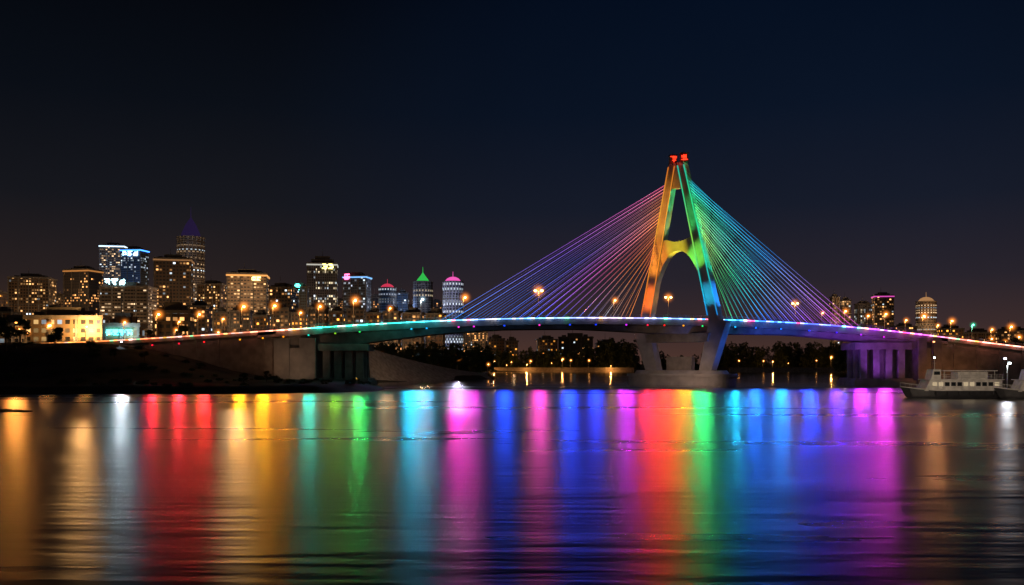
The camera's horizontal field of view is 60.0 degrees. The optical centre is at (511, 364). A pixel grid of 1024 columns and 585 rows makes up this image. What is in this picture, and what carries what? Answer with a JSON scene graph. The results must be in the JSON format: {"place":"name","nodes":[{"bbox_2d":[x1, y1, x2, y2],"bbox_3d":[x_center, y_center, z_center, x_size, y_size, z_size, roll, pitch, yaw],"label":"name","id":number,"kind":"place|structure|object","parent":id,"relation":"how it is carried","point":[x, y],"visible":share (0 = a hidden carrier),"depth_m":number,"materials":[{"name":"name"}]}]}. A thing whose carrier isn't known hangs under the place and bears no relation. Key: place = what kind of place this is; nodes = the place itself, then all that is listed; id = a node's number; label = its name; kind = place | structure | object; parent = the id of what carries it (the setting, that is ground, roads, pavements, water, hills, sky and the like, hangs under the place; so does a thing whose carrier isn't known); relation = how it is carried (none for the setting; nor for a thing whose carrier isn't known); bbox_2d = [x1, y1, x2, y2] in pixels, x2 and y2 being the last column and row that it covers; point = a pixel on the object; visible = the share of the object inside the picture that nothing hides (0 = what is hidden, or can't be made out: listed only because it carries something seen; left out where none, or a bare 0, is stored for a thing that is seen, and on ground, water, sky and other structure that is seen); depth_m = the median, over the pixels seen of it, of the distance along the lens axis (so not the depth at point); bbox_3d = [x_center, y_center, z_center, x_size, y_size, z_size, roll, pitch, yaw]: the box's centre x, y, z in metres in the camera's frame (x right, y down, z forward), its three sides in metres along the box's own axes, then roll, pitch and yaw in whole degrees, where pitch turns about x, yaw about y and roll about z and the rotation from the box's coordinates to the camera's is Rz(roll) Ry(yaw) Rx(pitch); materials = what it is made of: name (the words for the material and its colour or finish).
{"place":"outdoors","nodes":[
{"label":"outdoors","id":0,"kind":"place"},
{"bbox_2d":[0,342,846,394],"bbox_3d":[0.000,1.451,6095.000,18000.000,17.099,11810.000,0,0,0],"label":"ground","id":1,"kind":"structure","parent":0,"point":[71,362],"depth_m":241.81,"materials":[{"name":"soil"}]},
{"bbox_2d":[0,290,6,306],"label":"office tower","id":2,"kind":"structure","parent":1,"relation":"on","point":[3,294],"depth_m":948.00,"materials":[{"name":"concrete"}]},
{"bbox_2d":[0,317,19,350],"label":"tree","id":3,"kind":"object","parent":1,"relation":"on","point":[6,332],"visible":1,"depth_m":260.90,"materials":[{"name":"black plant"}]},
{"bbox_2d":[0,297,19,318],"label":"office block","id":4,"kind":"structure","parent":1,"relation":"on","point":[4,311],"depth_m":697.41,"materials":[{"name":"concrete"}]},
{"bbox_2d":[0,300,22,342],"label":"hall","id":5,"kind":"structure","parent":1,"relation":"on","point":[11,318],"depth_m":436.67,"materials":[{"name":"concrete"}]},
{"bbox_2d":[8,317,30,346],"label":"tree","id":6,"kind":"object","parent":1,"relation":"on","point":[24,322],"visible":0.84,"depth_m":269.67,"materials":[{"name":"black plant"}]},
{"bbox_2d":[7,273,56,314],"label":"apartment block","id":7,"kind":"structure","parent":1,"relation":"on","point":[29,293],"depth_m":887.83,"materials":[{"name":"concrete"}]},
{"bbox_2d":[41,302,59,314],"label":"office block","id":8,"kind":"structure","parent":1,"relation":"on","point":[53,305],"depth_m":697.63,"materials":[{"name":"concrete"}]},
{"bbox_2d":[47,327,63,349],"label":"tree","id":9,"kind":"object","parent":1,"relation":"on","point":[55,336],"visible":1,"depth_m":260.77,"materials":[{"name":"black plant"}]},
{"bbox_2d":[56,293,62,306],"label":"apartment block","id":10,"kind":"structure","parent":1,"relation":"on","point":[57,298],"depth_m":993.38,"materials":[{"name":"concrete"}]},
{"bbox_2d":[23,293,111,342],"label":"hall","id":11,"kind":"structure","parent":1,"relation":"on","point":[73,322],"depth_m":415.75,"materials":[{"name":"concrete"}]},
{"bbox_2d":[63,266,103,314],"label":"office tower","id":12,"kind":"structure","parent":1,"relation":"on","point":[81,284],"depth_m":989.85,"materials":[{"name":"concrete"}]},
{"bbox_2d":[85,340,95,352],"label":"tree","id":13,"kind":"object","parent":1,"relation":"on","point":[88,343],"visible":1,"depth_m":261.97,"materials":[{"name":"black plant"}]},
{"bbox_2d":[99,238,127,284],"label":"office tower","id":14,"kind":"structure","parent":1,"relation":"on","point":[109,258],"depth_m":1288.22,"materials":[{"name":"concrete"}]},
{"bbox_2d":[102,293,147,339],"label":"pavilion","id":15,"kind":"structure","parent":1,"relation":"on","point":[113,329],"depth_m":327.50,"materials":[{"name":"glass"}]},
{"bbox_2d":[99,275,157,336],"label":"hotel building","id":16,"kind":"structure","parent":1,"relation":"on","point":[139,301],"depth_m":806.04,"materials":[{"name":"concrete"}]},
{"bbox_2d":[120,246,149,285],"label":"office tower","id":17,"kind":"structure","parent":1,"relation":"on","point":[134,263],"depth_m":1239.98,"materials":[{"name":"blue glass"}]},
{"bbox_2d":[146,330,157,337],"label":"tree","id":18,"kind":"object","parent":1,"relation":"on","point":[149,334],"visible":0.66,"depth_m":344.02,"materials":[{"name":"black plant"}]},
{"bbox_2d":[153,248,193,309],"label":"office block","id":19,"kind":"structure","parent":1,"relation":"on","point":[173,277],"depth_m":888.69,"materials":[{"name":"concrete"}]},
{"bbox_2d":[152,299,196,336],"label":"office block","id":20,"kind":"structure","parent":1,"relation":"on","point":[171,316],"depth_m":416.68,"materials":[{"name":"concrete"}]},
{"bbox_2d":[175,324,189,335],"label":"tree","id":21,"kind":"object","parent":1,"relation":"on","point":[180,329],"visible":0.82,"depth_m":338.78,"materials":[{"name":"black plant"}]},
{"bbox_2d":[0,341,370,390],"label":"bank shrubs","id":22,"kind":"object","parent":1,"relation":"on","point":[278,379],"visible":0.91,"depth_m":245.27,"materials":[{"name":"green plant"}]},
{"bbox_2d":[176,213,204,302],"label":"office tower","id":23,"kind":"structure","parent":1,"relation":"on","point":[190,242],"depth_m":1336.43,"materials":[{"name":"concrete"}]},
{"bbox_2d":[187,292,212,334],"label":"office block","id":24,"kind":"structure","parent":1,"relation":"on","point":[204,309],"depth_m":694.79,"materials":[{"name":"concrete"}]},
{"bbox_2d":[196,280,226,332],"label":"apartment block","id":25,"kind":"structure","parent":1,"relation":"on","point":[211,292],"depth_m":990.45,"materials":[{"name":"concrete"}]},
{"bbox_2d":[212,297,228,333],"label":"office block","id":26,"kind":"structure","parent":1,"relation":"on","point":[219,313],"depth_m":696.20,"materials":[{"name":"concrete"}]},
{"bbox_2d":[229,296,253,332],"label":"office block","id":27,"kind":"structure","parent":1,"relation":"on","point":[235,318],"depth_m":694.65,"materials":[{"name":"concrete"}]},
{"bbox_2d":[226,262,269,332],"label":"office block","id":28,"kind":"structure","parent":1,"relation":"on","point":[250,287],"depth_m":838.10,"materials":[{"name":"weathered concrete"},{"name":"glass"}]},
{"bbox_2d":[252,310,270,330],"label":"office block","id":29,"kind":"structure","parent":1,"relation":"on","point":[260,319],"depth_m":696.30,"materials":[{"name":"concrete"}]},
{"bbox_2d":[263,370,271,381],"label":"tree","id":30,"kind":"object","parent":1,"relation":"on","point":[266,374],"visible":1,"depth_m":237.80,"materials":[{"name":"black plant"}]},
{"bbox_2d":[270,297,289,329],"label":"office block","id":31,"kind":"structure","parent":1,"relation":"on","point":[280,312],"depth_m":695.49,"materials":[{"name":"concrete"}]},
{"bbox_2d":[269,282,299,328],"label":"office block","id":32,"kind":"structure","parent":1,"relation":"on","point":[287,294],"depth_m":891.72,"materials":[{"name":"concrete"}]},
{"bbox_2d":[290,307,307,328],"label":"office block","id":33,"kind":"structure","parent":1,"relation":"on","point":[295,318],"depth_m":696.22,"materials":[{"name":"concrete"}]},
{"bbox_2d":[293,276,309,327],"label":"office tower","id":34,"kind":"structure","parent":1,"relation":"on","point":[304,296],"depth_m":994.59,"materials":[{"name":"grey glass"}]},
{"bbox_2d":[307,302,329,327],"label":"office block","id":35,"kind":"structure","parent":1,"relation":"on","point":[313,314],"depth_m":696.14,"materials":[{"name":"concrete"}]},
{"bbox_2d":[306,253,337,325],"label":"office tower","id":36,"kind":"structure","parent":1,"relation":"on","point":[322,277],"depth_m":1038.78,"materials":[{"name":"grey glass"}]},
{"bbox_2d":[329,303,345,325],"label":"office block","id":37,"kind":"structure","parent":1,"relation":"on","point":[336,315],"depth_m":696.35,"materials":[{"name":"concrete"}]},
{"bbox_2d":[338,294,342,310],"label":"office tower","id":38,"kind":"structure","parent":1,"relation":"on","point":[340,301],"depth_m":1391.62,"materials":[{"name":"concrete"}]},
{"bbox_2d":[346,304,364,324],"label":"office block","id":39,"kind":"structure","parent":1,"relation":"on","point":[359,313],"depth_m":695.57,"materials":[{"name":"concrete"}]},
{"bbox_2d":[342,272,371,323],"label":"office tower","id":40,"kind":"structure","parent":1,"relation":"on","point":[357,285],"depth_m":1040.65,"materials":[{"name":"grey glass"}]},
{"bbox_2d":[365,307,382,346],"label":"office block","id":41,"kind":"structure","parent":1,"relation":"on","point":[373,313],"depth_m":696.33,"materials":[{"name":"concrete"}]},
{"bbox_2d":[371,289,378,308],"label":"office tower","id":42,"kind":"structure","parent":1,"relation":"on","point":[375,300],"depth_m":1145.16,"materials":[{"name":"concrete"}]},
{"bbox_2d":[374,345,389,351],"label":"tree","id":43,"kind":"object","parent":1,"relation":"on","point":[384,348],"visible":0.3,"depth_m":467.47,"materials":[{"name":"black plant"}]},
{"bbox_2d":[378,279,396,321],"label":"office tower","id":44,"kind":"structure","parent":1,"relation":"on","point":[387,295],"depth_m":1090.71,"materials":[{"name":"blue glass"}]},
{"bbox_2d":[382,306,401,351],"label":"office block","id":45,"kind":"structure","parent":1,"relation":"on","point":[393,312],"depth_m":696.47,"materials":[{"name":"concrete"}]},
{"bbox_2d":[396,284,409,349],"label":"office tower","id":46,"kind":"structure","parent":1,"relation":"on","point":[402,300],"depth_m":1194.59,"materials":[{"name":"blue glass"}]},
{"bbox_2d":[395,349,411,358],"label":"tree","id":47,"kind":"object","parent":1,"relation":"on","point":[406,353],"visible":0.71,"depth_m":438.36,"materials":[{"name":"black plant"}]},
{"bbox_2d":[402,307,424,351],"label":"office block","id":48,"kind":"structure","parent":1,"relation":"on","point":[413,312],"depth_m":695.36,"materials":[{"name":"concrete"}]},
{"bbox_2d":[413,347,427,362],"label":"tree","id":49,"kind":"object","parent":1,"relation":"on","point":[421,357],"visible":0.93,"depth_m":447.63,"materials":[{"name":"black plant"}]},
{"bbox_2d":[412,272,432,346],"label":"office tower","id":50,"kind":"structure","parent":1,"relation":"on","point":[422,286],"depth_m":1139.43,"materials":[{"name":"grey glass"}]},
{"bbox_2d":[425,308,446,355],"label":"office block","id":51,"kind":"structure","parent":1,"relation":"on","point":[437,313],"depth_m":695.60,"materials":[{"name":"concrete"}]},
{"bbox_2d":[433,294,442,309],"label":"office tower","id":52,"kind":"structure","parent":1,"relation":"on","point":[437,303],"depth_m":1244.74,"materials":[{"name":"concrete"}]},
{"bbox_2d":[442,277,463,349],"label":"office tower","id":53,"kind":"structure","parent":1,"relation":"on","point":[452,294],"depth_m":1089.01,"materials":[{"name":"concrete"}]},
{"bbox_2d":[446,351,462,368],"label":"tree","id":54,"kind":"object","parent":1,"relation":"on","point":[455,358],"visible":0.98,"depth_m":458.49,"materials":[{"name":"black plant"}]},
{"bbox_2d":[463,310,469,350],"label":"office tower","id":55,"kind":"structure","parent":1,"relation":"on","point":[466,339],"depth_m":1394.24,"materials":[{"name":"concrete"}]},
{"bbox_2d":[470,332,487,351],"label":"office tower","id":56,"kind":"structure","parent":1,"relation":"on","point":[480,338],"depth_m":1391.76,"materials":[{"name":"concrete"}]},
{"bbox_2d":[480,354,496,367],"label":"tree","id":57,"kind":"object","parent":1,"relation":"on","point":[484,361],"visible":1,"depth_m":518.27,"materials":[{"name":"black plant"}]},
{"bbox_2d":[487,331,504,354],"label":"waterfront block","id":58,"kind":"structure","parent":1,"relation":"on","point":[495,342],"depth_m":945.96,"materials":[{"name":"concrete"}]},
{"bbox_2d":[0,152,1023,385],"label":"cable stayed bridge","id":59,"kind":"structure","parent":1,"relation":"on","point":[878,356],"depth_m":293.35,"materials":[{"name":"concrete"}]},
{"bbox_2d":[241,305,244,330],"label":"street lamp","id":60,"kind":"object","parent":59,"relation":"on","point":[241,316],"visible":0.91,"depth_m":306.04,"materials":[{"name":"brown"}]},
{"bbox_2d":[353,299,356,324],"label":"street lamp","id":61,"kind":"object","parent":59,"relation":"on","point":[353,310],"visible":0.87,"depth_m":306.06,"materials":[{"name":"brown"}]},
{"bbox_2d":[534,289,542,316],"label":"street lamp","id":62,"kind":"object","parent":59,"relation":"on","point":[538,299],"visible":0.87,"depth_m":306.04,"materials":[{"name":"brown"}]},
{"bbox_2d":[505,337,518,367],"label":"waterfront block","id":63,"kind":"structure","parent":1,"relation":"on","point":[511,343],"depth_m":926.71,"materials":[{"name":"concrete"}]},
{"bbox_2d":[535,335,557,358],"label":"waterfront block","id":64,"kind":"structure","parent":1,"relation":"on","point":[546,342],"depth_m":975.00,"materials":[{"name":"concrete"}]},
{"bbox_2d":[558,332,593,359],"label":"waterfront block","id":65,"kind":"structure","parent":1,"relation":"on","point":[572,341],"depth_m":951.54,"materials":[{"name":"concrete"}]},
{"bbox_2d":[595,339,619,357],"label":"waterfront block","id":66,"kind":"structure","parent":1,"relation":"on","point":[603,340],"depth_m":996.75,"materials":[{"name":"concrete"}]},
{"bbox_2d":[373,337,846,372],"bbox_3d":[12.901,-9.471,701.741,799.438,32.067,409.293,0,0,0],"label":"woodland","id":67,"kind":"object","parent":1,"relation":"on","point":[624,355],"visible":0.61,"depth_m":832.27,"materials":[{"name":"green plant"}]},
{"bbox_2d":[829,294,839,347],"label":"office tower","id":68,"kind":"structure","parent":1,"relation":"on","point":[835,299],"depth_m":1296.30,"materials":[{"name":"concrete"}]},
{"bbox_2d":[840,297,851,342],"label":"office tower","id":69,"kind":"structure","parent":1,"relation":"on","point":[845,303],"depth_m":1295.81,"materials":[{"name":"concrete"}]},
{"bbox_2d":[854,301,871,327],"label":"office tower","id":70,"kind":"structure","parent":1,"relation":"on","point":[862,310],"depth_m":1292.57,"materials":[{"name":"grey glass"}]},
{"bbox_2d":[871,292,894,330],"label":"office tower","id":71,"kind":"structure","parent":1,"relation":"on","point":[882,303],"depth_m":1241.79,"materials":[{"name":"concrete"}]},
{"bbox_2d":[892,316,916,332],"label":"waterfront block","id":72,"kind":"structure","parent":1,"relation":"on","point":[904,326],"depth_m":994.77,"materials":[{"name":"concrete"}]},
{"bbox_2d":[915,297,936,335],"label":"office tower","id":73,"kind":"structure","parent":1,"relation":"on","point":[926,307],"depth_m":1139.85,"materials":[{"name":"concrete"}]},
{"bbox_2d":[932,341,934,368],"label":"flood mast","id":74,"kind":"object","parent":1,"relation":"on","point":[933,342],"visible":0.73,"depth_m":287.92,"materials":[{"name":"metal"}]},
{"bbox_2d":[936,324,964,338],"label":"waterfront block","id":75,"kind":"structure","parent":1,"relation":"on","point":[955,330],"depth_m":894.83,"materials":[{"name":"concrete"}]},
{"bbox_2d":[964,328,990,340],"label":"waterfront block","id":76,"kind":"structure","parent":1,"relation":"on","point":[978,333],"depth_m":943.36,"materials":[{"name":"concrete"}]},
{"bbox_2d":[990,319,1023,343],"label":"waterfront block","id":77,"kind":"structure","parent":1,"relation":"on","point":[1002,333],"depth_m":891.67,"materials":[{"name":"concrete"}]},
{"bbox_2d":[1011,337,1023,345],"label":"tree","id":78,"kind":"object","parent":1,"relation":"on","point":[1017,341],"visible":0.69,"depth_m":321.89,"materials":[{"name":"green plant"}]},
{"bbox_2d":[369,350,490,381],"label":"embankment","id":79,"kind":"structure","parent":0,"point":[385,366],"depth_m":366.29,"materials":[{"name":"concrete"}]},
{"bbox_2d":[0,372,1023,584],"bbox_3d":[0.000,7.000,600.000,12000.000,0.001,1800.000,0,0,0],"label":"water","id":80,"kind":"structure","parent":0,"point":[617,478],"depth_m":51.15,"materials":[{"name":"multicoloured liquid"}]},
{"bbox_2d":[0,409,32,411],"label":"rock spit","id":81,"kind":"structure","parent":80,"relation":"in","point":[10,410],"depth_m":129.90,"materials":[{"name":"black stone"}]},
{"bbox_2d":[900,357,1003,397],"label":"passenger boat","id":82,"kind":"object","parent":80,"relation":"on","point":[960,384],"visible":0.96,"depth_m":182.12,"materials":[{"name":"paint"}]},
{"bbox_2d":[993,370,1023,398],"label":"passenger boat","id":83,"kind":"object","parent":80,"relation":"on","point":[1015,390],"visible":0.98,"depth_m":177.61,"materials":[{"name":"paint"}]},
{"bbox_2d":[1007,362,1010,387],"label":"street lamp","id":84,"kind":"object","parent":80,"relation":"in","point":[1007,373],"visible":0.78,"depth_m":204.88,"materials":[{"name":"grey metal"}]},
{"bbox_2d":[0,0,1023,363],"label":"sky","id":85,"kind":"structure","parent":0,"point":[872,147],"materials":[{"name":"black"}]},
{"bbox_2d":[494,368,842,371],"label":"embankment","id":86,"kind":"structure","parent":0,"point":[632,369],"depth_m":805.00,"materials":[{"name":"concrete"}]},
{"bbox_2d":[1002,357,1006,384],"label":"flood mast","id":87,"kind":"object","parent":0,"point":[1004,358],"visible":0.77,"depth_m":199.92,"materials":[{"name":"metal"}]}
]}

